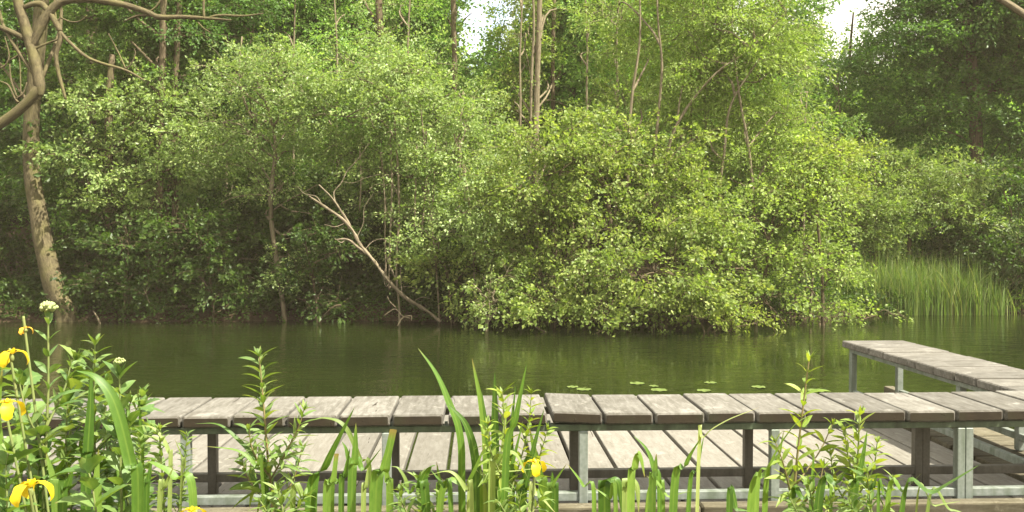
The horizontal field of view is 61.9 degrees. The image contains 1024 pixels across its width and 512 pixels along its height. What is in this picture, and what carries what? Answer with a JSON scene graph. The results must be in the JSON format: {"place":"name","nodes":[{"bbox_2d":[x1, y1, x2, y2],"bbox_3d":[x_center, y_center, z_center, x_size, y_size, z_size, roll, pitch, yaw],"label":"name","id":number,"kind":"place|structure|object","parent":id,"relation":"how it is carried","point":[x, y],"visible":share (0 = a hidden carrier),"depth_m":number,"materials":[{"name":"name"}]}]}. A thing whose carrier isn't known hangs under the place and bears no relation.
{"place":"outdoors","nodes":[
{"label":"outdoors","id":0,"kind":"place"},
{"bbox_2d":[1,0,1018,83],"label":"sky","id":1,"kind":"structure","parent":0,"point":[842,13],"materials":[{"name":"white"}]},
{"bbox_2d":[0,313,1023,504],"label":"water","id":2,"kind":"structure","parent":0,"point":[325,358],"depth_m":12.68,"materials":[{"name":"green liquid"}]},
{"bbox_2d":[0,111,167,302],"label":"hazel tree","id":3,"kind":"object","parent":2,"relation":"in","point":[49,180],"visible":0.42,"depth_m":18.19,"materials":[{"name":"green plant"}]},
{"bbox_2d":[297,145,440,322],"bbox_3d":[-2.760,-0.426,16.730,2.816,3.585,0.088,0,1,-19],"label":"fallen branch","id":4,"kind":"object","parent":2,"relation":"in","point":[361,248],"visible":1,"depth_m":16.65,"materials":[{"name":"brown wood"}]},
{"bbox_2d":[384,296,411,325],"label":"dead twig","id":5,"kind":"object","parent":2,"relation":"in","point":[399,313],"visible":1,"depth_m":16.62,"materials":[{"name":"wood"}]},
{"bbox_2d":[651,388,666,390],"bbox_3d":[1.687,1.534,9.799,0.189,0.006,0.188,-1,2,-40],"label":"lily pad","id":6,"kind":"object","parent":2,"relation":"on","point":[657,389],"visible":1,"depth_m":9.81,"materials":[{"name":"green plant"}]},
{"bbox_2d":[818,248,1023,315],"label":"reeds","id":7,"kind":"object","parent":2,"relation":"in","point":[934,291],"visible":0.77,"depth_m":19.31,"materials":[{"name":"green plant"}]},
{"bbox_2d":[0,203,1023,323],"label":"ground","id":8,"kind":"structure","parent":0,"point":[271,316],"depth_m":18.27,"materials":[{"name":"green plant"}]},
{"bbox_2d":[0,362,17,479],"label":"nettle","id":9,"kind":"object","parent":8,"relation":"on","point":[6,370],"visible":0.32,"depth_m":2.31,"materials":[{"name":"green plant"}]},
{"bbox_2d":[0,434,40,511],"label":"nettle","id":10,"kind":"object","parent":8,"relation":"on","point":[6,460],"visible":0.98,"depth_m":1.92,"materials":[{"name":"green plant"}]},
{"bbox_2d":[3,368,44,505],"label":"nettle","id":11,"kind":"object","parent":8,"relation":"on","point":[36,376],"visible":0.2,"depth_m":2.16,"materials":[{"name":"green plant"}]},
{"bbox_2d":[0,163,65,298],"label":"hazel bush","id":12,"kind":"object","parent":8,"relation":"on","point":[10,204],"visible":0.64,"depth_m":18.75,"materials":[{"name":"green plant"}]},
{"bbox_2d":[10,412,70,511],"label":"nettle","id":13,"kind":"object","parent":8,"relation":"on","point":[42,428],"visible":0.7,"depth_m":2.01,"materials":[{"name":"green plant"}]},
{"bbox_2d":[5,301,84,511],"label":"budding herb","id":14,"kind":"object","parent":8,"relation":"on","point":[47,307],"visible":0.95,"depth_m":2.01,"materials":[{"name":"green plant"}]},
{"bbox_2d":[23,0,77,321],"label":"tall tree","id":15,"kind":"object","parent":8,"relation":"on","point":[47,260],"visible":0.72,"depth_m":17.64,"materials":[{"name":"brown plant"}]},
{"bbox_2d":[39,384,91,511],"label":"nettle","id":16,"kind":"object","parent":8,"relation":"on","point":[66,421],"visible":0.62,"depth_m":2.11,"materials":[{"name":"green plant"}]},
{"bbox_2d":[47,344,93,507],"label":"nettle","id":17,"kind":"object","parent":8,"relation":"on","point":[74,381],"visible":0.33,"depth_m":2.31,"materials":[{"name":"green plant"}]},
{"bbox_2d":[49,455,128,511],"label":"nettle","id":18,"kind":"object","parent":8,"relation":"on","point":[87,466],"visible":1,"depth_m":1.86,"materials":[{"name":"green plant"}]},
{"bbox_2d":[0,316,205,511],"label":"iris clump","id":19,"kind":"object","parent":8,"relation":"on","point":[54,486],"visible":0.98,"depth_m":1.93,"materials":[{"name":"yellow plant"}]},
{"bbox_2d":[84,371,132,508],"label":"nettle","id":20,"kind":"object","parent":8,"relation":"on","point":[101,408],"visible":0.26,"depth_m":2.31,"materials":[{"name":"green plant"}]},
{"bbox_2d":[18,179,200,317],"bbox_3d":[-9.008,-0.134,19.017,4.259,3.508,3.453,0,1,-2],"label":"hazel bush","id":21,"kind":"object","parent":8,"relation":"on","point":[75,266],"visible":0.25,"depth_m":18.31,"materials":[{"name":"green plant"}]},
{"bbox_2d":[49,333,169,511],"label":"tall herb","id":22,"kind":"object","parent":8,"relation":"on","point":[107,437],"visible":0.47,"depth_m":2.11,"materials":[{"name":"green plant"}]},
{"bbox_2d":[49,177,185,319],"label":"hazel sapling","id":23,"kind":"object","parent":8,"relation":"on","point":[108,238],"visible":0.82,"depth_m":17.66,"materials":[{"name":"green plant"}]},
{"bbox_2d":[0,0,234,263],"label":"dim tree","id":24,"kind":"object","parent":8,"relation":"on","point":[10,103],"visible":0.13,"depth_m":22.90,"materials":[{"name":"green plant"}]},
{"bbox_2d":[91,413,151,511],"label":"nettle","id":25,"kind":"object","parent":8,"relation":"on","point":[127,499],"visible":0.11,"depth_m":2.21,"materials":[{"name":"green plant"}]},
{"bbox_2d":[0,0,256,304],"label":"alder tree","id":26,"kind":"object","parent":8,"relation":"on","point":[89,21],"visible":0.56,"depth_m":18.79,"materials":[{"name":"green plant"}]},
{"bbox_2d":[0,0,262,129],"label":"bare limbed tree","id":27,"kind":"object","parent":8,"relation":"on","point":[28,36],"visible":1,"depth_m":15.49,"materials":[{"name":"brown plant"}]},
{"bbox_2d":[58,3,204,219],"bbox_3d":[-9.266,-3.251,21.039,3.209,8.784,2.623,0,1,-2],"label":"sapling","id":28,"kind":"object","parent":8,"relation":"on","point":[186,201],"visible":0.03,"depth_m":20.83,"materials":[{"name":"green plant"}]},
{"bbox_2d":[100,357,164,511],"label":"budding herb","id":29,"kind":"object","parent":8,"relation":"on","point":[114,462],"visible":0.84,"depth_m":2.06,"materials":[{"name":"green plant"}]},
{"bbox_2d":[118,394,165,511],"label":"nettle","id":30,"kind":"object","parent":8,"relation":"on","point":[146,401],"visible":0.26,"depth_m":2.27,"materials":[{"name":"green plant"}]},
{"bbox_2d":[3,54,283,308],"bbox_3d":[-7.677,-1.489,18.303,5.372,5.705,2.999,0,1,-2],"label":"branching tree","id":31,"kind":"object","parent":8,"relation":"on","point":[143,185],"visible":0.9,"depth_m":17.99,"materials":[{"name":"green plant"}]},
{"bbox_2d":[91,282,204,305],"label":"grass","id":32,"kind":"structure","parent":8,"relation":"on","point":[163,296],"depth_m":18.65,"materials":[{"name":"green plant"}]},
{"bbox_2d":[123,301,190,308],"bbox_3d":[-7.481,1.104,18.259,1.662,0.285,0.139,0,1,2],"label":"driftwood","id":33,"kind":"object","parent":8,"relation":"on","point":[167,306],"visible":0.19,"depth_m":18.25,"materials":[{"name":"brown wood"}]},
{"bbox_2d":[124,422,196,511],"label":"herb","id":34,"kind":"object","parent":8,"relation":"on","point":[159,458],"visible":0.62,"depth_m":2.06,"materials":[{"name":"green plant"}]},
{"bbox_2d":[92,180,304,308],"bbox_3d":[-6.758,-0.378,19.000,5.132,3.193,2.961,1,1,26],"label":"hazel bush","id":35,"kind":"object","parent":8,"relation":"on","point":[188,239],"visible":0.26,"depth_m":18.50,"materials":[{"name":"green plant"}]},
{"bbox_2d":[119,185,291,321],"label":"hazel sapling","id":36,"kind":"object","parent":8,"relation":"on","point":[227,276],"visible":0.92,"depth_m":17.46,"materials":[{"name":"green plant"}]},
{"bbox_2d":[106,0,312,297],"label":"slender tree","id":37,"kind":"object","parent":8,"relation":"on","point":[228,5],"visible":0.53,"depth_m":19.19,"materials":[{"name":"green plant"}]},
{"bbox_2d":[177,2,304,195],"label":"sapling","id":38,"kind":"object","parent":8,"relation":"on","point":[213,114],"visible":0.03,"depth_m":21.73,"materials":[{"name":"green plant"}]},
{"bbox_2d":[168,0,352,266],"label":"dim tree","id":39,"kind":"object","parent":8,"relation":"on","point":[267,26],"visible":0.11,"depth_m":22.73,"materials":[{"name":"green plant"}]},
{"bbox_2d":[78,226,443,316],"bbox_3d":[-5.459,0.474,19.075,8.089,2.619,2.640,0,1,4],"label":"hazel bush","id":40,"kind":"object","parent":8,"relation":"on","point":[271,269],"visible":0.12,"depth_m":18.56,"materials":[{"name":"green plant"}]},
{"bbox_2d":[163,21,368,320],"bbox_3d":[-5.063,-1.510,17.421,4.373,6.438,3.518,0,1,-2],"label":"hawthorn tree","id":41,"kind":"object","parent":8,"relation":"on","point":[288,93],"visible":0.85,"depth_m":17.49,"materials":[{"name":"green plant"}]},
{"bbox_2d":[226,345,318,511],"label":"tall herb","id":42,"kind":"object","parent":8,"relation":"on","point":[250,473],"visible":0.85,"depth_m":2.10,"materials":[{"name":"green plant"}]},
{"bbox_2d":[248,481,315,511],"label":"herb","id":43,"kind":"object","parent":8,"relation":"on","point":[277,494],"visible":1,"depth_m":1.91,"materials":[{"name":"green plant"}]},
{"bbox_2d":[196,152,368,298],"bbox_3d":[-5.115,-0.452,19.191,3.753,3.984,3.482,0,1,-2],"label":"hazel bush","id":44,"kind":"object","parent":8,"relation":"on","point":[262,209],"visible":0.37,"depth_m":18.64,"materials":[{"name":"green plant"}]},
{"bbox_2d":[231,0,358,184],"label":"sapling","id":45,"kind":"object","parent":8,"relation":"on","point":[287,33],"visible":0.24,"depth_m":21.62,"materials":[{"name":"green plant"}]},
{"bbox_2d":[198,409,408,511],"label":"iris clump","id":46,"kind":"object","parent":8,"relation":"on","point":[374,479],"visible":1,"depth_m":2.01,"materials":[{"name":"green plant"}]},
{"bbox_2d":[253,191,379,324],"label":"hazel sapling","id":47,"kind":"object","parent":8,"relation":"on","point":[324,263],"visible":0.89,"depth_m":17.45,"materials":[{"name":"green plant"}]},
{"bbox_2d":[273,0,402,227],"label":"sapling","id":48,"kind":"object","parent":8,"relation":"on","point":[339,18],"visible":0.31,"depth_m":21.17,"materials":[{"name":"green plant"}]},
{"bbox_2d":[212,0,484,273],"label":"tree","id":49,"kind":"object","parent":8,"relation":"on","point":[430,15],"visible":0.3,"depth_m":22.85,"materials":[{"name":"green plant"}]},
{"bbox_2d":[260,146,439,298],"bbox_3d":[-3.592,-0.579,19.316,4.318,3.714,3.622,0,1,-2],"label":"hazel bush","id":50,"kind":"object","parent":8,"relation":"on","point":[355,267],"visible":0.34,"depth_m":18.66,"materials":[{"name":"green plant"}]},
{"bbox_2d":[277,17,427,284],"bbox_3d":[-3.739,-2.253,20.615,3.663,6.850,2.594,0,1,-2],"label":"sapling","id":51,"kind":"object","parent":8,"relation":"on","point":[346,45],"visible":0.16,"depth_m":20.34,"materials":[{"name":"green plant"}]},
{"bbox_2d":[347,0,446,283],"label":"sapling","id":52,"kind":"object","parent":8,"relation":"on","point":[409,2],"visible":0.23,"depth_m":21.08,"materials":[{"name":"green plant"}]},
{"bbox_2d":[248,16,550,322],"bbox_3d":[-1.933,-1.476,17.439,5.802,6.661,4.240,0,1,17],"label":"aspen tree","id":53,"kind":"object","parent":8,"relation":"on","point":[376,104],"visible":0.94,"depth_m":17.26,"materials":[{"name":"green plant"}]},
{"bbox_2d":[389,467,455,511],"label":"herb","id":54,"kind":"object","parent":8,"relation":"on","point":[403,502],"visible":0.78,"depth_m":1.95,"materials":[{"name":"green plant"}]},
{"bbox_2d":[410,13,470,277],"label":"slim tree","id":55,"kind":"object","parent":8,"relation":"on","point":[450,52],"depth_m":26.73,"materials":[{"name":"green plant"}]},
{"bbox_2d":[387,0,502,228],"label":"straight tree","id":56,"kind":"object","parent":8,"relation":"on","point":[454,31],"visible":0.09,"depth_m":24.41,"materials":[{"name":"green plant"}]},
{"bbox_2d":[364,185,547,310],"bbox_3d":[-1.468,-0.184,19.541,4.172,2.958,3.801,1,1,33],"label":"hazel bush","id":57,"kind":"object","parent":8,"relation":"on","point":[462,249],"visible":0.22,"depth_m":18.58,"materials":[{"name":"green plant"}]},
{"bbox_2d":[381,234,531,324],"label":"hazel sapling","id":58,"kind":"object","parent":8,"relation":"on","point":[431,270],"visible":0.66,"depth_m":17.26,"materials":[{"name":"green plant"}]},
{"bbox_2d":[402,68,518,286],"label":"sapling","id":59,"kind":"object","parent":8,"relation":"on","point":[488,90],"visible":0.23,"depth_m":20.32,"materials":[{"name":"green plant"}]},
{"bbox_2d":[447,255,535,331],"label":"grey shrub","id":60,"kind":"object","parent":8,"relation":"on","point":[502,294],"visible":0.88,"depth_m":15.79,"materials":[{"name":"green plant"}]},
{"bbox_2d":[400,348,595,511],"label":"iris clump","id":61,"kind":"object","parent":8,"relation":"on","point":[478,497],"visible":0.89,"depth_m":2.00,"materials":[{"name":"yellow plant"}]},
{"bbox_2d":[0,261,1023,324],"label":"undergrowth","id":62,"kind":"object","parent":8,"relation":"on","point":[371,294],"visible":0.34,"depth_m":18.11,"materials":[{"name":"green plant"}]},
{"bbox_2d":[0,13,1023,265],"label":"woods","id":63,"kind":"object","parent":8,"relation":"on","point":[632,233],"visible":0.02,"depth_m":28.15,"materials":[{"name":"green plant"}]},
{"bbox_2d":[3,386,1023,511],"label":"wooden deck","id":64,"kind":"structure","parent":8,"relation":"on","point":[621,449],"depth_m":4.54,"materials":[{"name":"grey wood"}]},
{"bbox_2d":[1,391,1023,507],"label":"long bench","id":65,"kind":"object","parent":64,"relation":"on","point":[963,415],"visible":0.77,"depth_m":3.62,"materials":[{"name":"grey wood"}]},
{"bbox_2d":[842,340,1023,463],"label":"side bench","id":66,"kind":"object","parent":64,"relation":"on","point":[963,373],"visible":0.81,"depth_m":4.87,"materials":[{"name":"grey wood"}]},
{"bbox_2d":[475,381,557,509],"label":"tall herb","id":67,"kind":"object","parent":8,"relation":"on","point":[501,434],"visible":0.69,"depth_m":2.02,"materials":[{"name":"green plant"}]},
{"bbox_2d":[485,479,553,511],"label":"herb","id":68,"kind":"object","parent":8,"relation":"on","point":[542,497],"visible":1,"depth_m":1.81,"materials":[{"name":"green plant"}]},
{"bbox_2d":[472,0,578,276],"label":"sapling","id":69,"kind":"object","parent":8,"relation":"on","point":[510,40],"visible":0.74,"depth_m":21.36,"materials":[{"name":"green plant"}]},
{"bbox_2d":[432,0,652,288],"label":"twin trunk tree","id":70,"kind":"object","parent":8,"relation":"on","point":[537,94],"visible":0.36,"depth_m":22.48,"materials":[{"name":"green plant"}]},
{"bbox_2d":[529,104,635,325],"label":"tufted sapling","id":71,"kind":"object","parent":8,"relation":"on","point":[612,136],"visible":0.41,"depth_m":16.80,"materials":[{"name":"green plant"}]},
{"bbox_2d":[511,0,673,273],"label":"dark trunk tree","id":72,"kind":"object","parent":8,"relation":"on","point":[553,83],"visible":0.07,"depth_m":22.63,"materials":[{"name":"green plant"}]},
{"bbox_2d":[541,0,656,282],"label":"sapling","id":73,"kind":"object","parent":8,"relation":"on","point":[587,86],"visible":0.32,"depth_m":21.65,"materials":[{"name":"green plant"}]},
{"bbox_2d":[456,98,774,336],"bbox_3d":[1.866,-0.445,16.364,5.988,5.139,3.882,0,1,8],"label":"field maple","id":74,"kind":"object","parent":8,"relation":"on","point":[569,204],"visible":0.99,"depth_m":16.03,"materials":[{"name":"green plant"}]},
{"bbox_2d":[566,0,675,280],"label":"sapling","id":75,"kind":"object","parent":8,"relation":"on","point":[603,71],"visible":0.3,"depth_m":21.15,"materials":[{"name":"green plant"}]},
{"bbox_2d":[559,0,743,271],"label":"leafy tree","id":76,"kind":"object","parent":8,"relation":"on","point":[649,108],"visible":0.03,"depth_m":24.65,"materials":[{"name":"green plant"}]},
{"bbox_2d":[595,409,753,511],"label":"iris clump","id":77,"kind":"object","parent":8,"relation":"on","point":[625,489],"visible":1,"depth_m":1.86,"materials":[{"name":"green plant"}]},
{"bbox_2d":[636,0,743,286],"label":"sapling","id":78,"kind":"object","parent":8,"relation":"on","point":[671,111],"visible":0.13,"depth_m":19.70,"materials":[{"name":"green plant"}]},
{"bbox_2d":[549,0,860,323],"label":"willow tree","id":79,"kind":"object","parent":8,"relation":"on","point":[707,60],"visible":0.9,"depth_m":17.71,"materials":[{"name":"green plant"}]},
{"bbox_2d":[660,0,766,273],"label":"sapling","id":80,"kind":"object","parent":8,"relation":"on","point":[706,104],"visible":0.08,"depth_m":20.47,"materials":[{"name":"green plant"}]},
{"bbox_2d":[661,294,785,332],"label":"golden bush","id":81,"kind":"object","parent":8,"relation":"on","point":[734,324],"visible":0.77,"depth_m":15.76,"materials":[{"name":"green plant"}]},
{"bbox_2d":[665,133,913,329],"bbox_3d":[5.427,-0.196,17.173,5.368,4.586,3.916,-1,2,-42],"label":"golden bush","id":82,"kind":"object","parent":8,"relation":"on","point":[767,255],"visible":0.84,"depth_m":16.66,"materials":[{"name":"green plant"}]},
{"bbox_2d":[726,416,876,511],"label":"iris clump","id":83,"kind":"object","parent":8,"relation":"on","point":[752,500],"visible":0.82,"depth_m":1.99,"materials":[{"name":"green plant"}]},
{"bbox_2d":[759,350,844,511],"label":"tall herb","id":84,"kind":"object","parent":8,"relation":"on","point":[791,482],"visible":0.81,"depth_m":2.06,"materials":[{"name":"green plant"}]},
{"bbox_2d":[749,68,875,290],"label":"sapling","id":85,"kind":"object","parent":8,"relation":"on","point":[841,121],"visible":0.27,"depth_m":21.10,"materials":[{"name":"green plant"}]},
{"bbox_2d":[780,471,844,511],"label":"herb","id":86,"kind":"object","parent":8,"relation":"on","point":[811,487],"visible":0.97,"depth_m":1.86,"materials":[{"name":"green plant"}]},
{"bbox_2d":[746,117,887,322],"bbox_3d":[6.197,-0.431,17.275,3.242,4.707,2.010,0,1,-2],"label":"tree","id":87,"kind":"object","parent":8,"relation":"on","point":[851,143],"visible":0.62,"depth_m":17.05,"materials":[{"name":"green plant"}]},
{"bbox_2d":[777,48,899,263],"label":"sapling","id":88,"kind":"object","parent":8,"relation":"on","point":[838,87],"visible":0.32,"depth_m":24.15,"materials":[{"name":"green plant"}]},
{"bbox_2d":[758,9,939,252],"bbox_3d":[10.478,-3.334,26.199,6.036,8.183,4.123,0,1,-2],"label":"feathery tree","id":89,"kind":"object","parent":8,"relation":"on","point":[850,43],"visible":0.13,"depth_m":25.74,"materials":[{"name":"green plant"}]},
{"bbox_2d":[740,0,963,257],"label":"background tree","id":90,"kind":"object","parent":8,"relation":"on","point":[820,7],"visible":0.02,"depth_m":28.78,"materials":[{"name":"green plant"}]},
{"bbox_2d":[817,405,892,511],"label":"tall herb","id":91,"kind":"object","parent":8,"relation":"on","point":[847,460],"visible":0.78,"depth_m":2.07,"materials":[{"name":"green plant"}]},
{"bbox_2d":[799,122,1023,270],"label":"grey willow","id":92,"kind":"object","parent":8,"relation":"on","point":[876,236],"visible":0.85,"depth_m":20.57,"materials":[{"name":"green plant"}]},
{"bbox_2d":[807,225,1023,291],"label":"willow scrub","id":93,"kind":"object","parent":8,"relation":"on","point":[930,248],"visible":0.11,"depth_m":21.02,"materials":[{"name":"green plant"}]},
{"bbox_2d":[876,466,976,511],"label":"iris clump","id":94,"kind":"object","parent":8,"relation":"on","point":[904,494],"visible":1,"depth_m":1.81,"materials":[{"name":"green plant"}]},
{"bbox_2d":[830,0,1023,267],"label":"beech tree","id":95,"kind":"object","parent":8,"relation":"on","point":[974,36],"visible":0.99,"depth_m":21.91,"materials":[{"name":"green plant"}]},
{"bbox_2d":[908,141,1023,298],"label":"elder bush","id":96,"kind":"object","parent":8,"relation":"on","point":[993,245],"visible":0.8,"depth_m":20.06,"materials":[{"name":"green plant"}]},
{"bbox_2d":[995,0,1023,18],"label":"overhanging bough","id":97,"kind":"object","parent":8,"relation":"on","point":[1014,8],"visible":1,"depth_m":8.92,"materials":[{"name":"brown plant"}]},
{"bbox_2d":[835,462,903,511],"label":"herb","id":98,"kind":"object","parent":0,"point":[850,501],"visible":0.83,"depth_m":1.91,"materials":[{"name":"green plant"}]}
]}

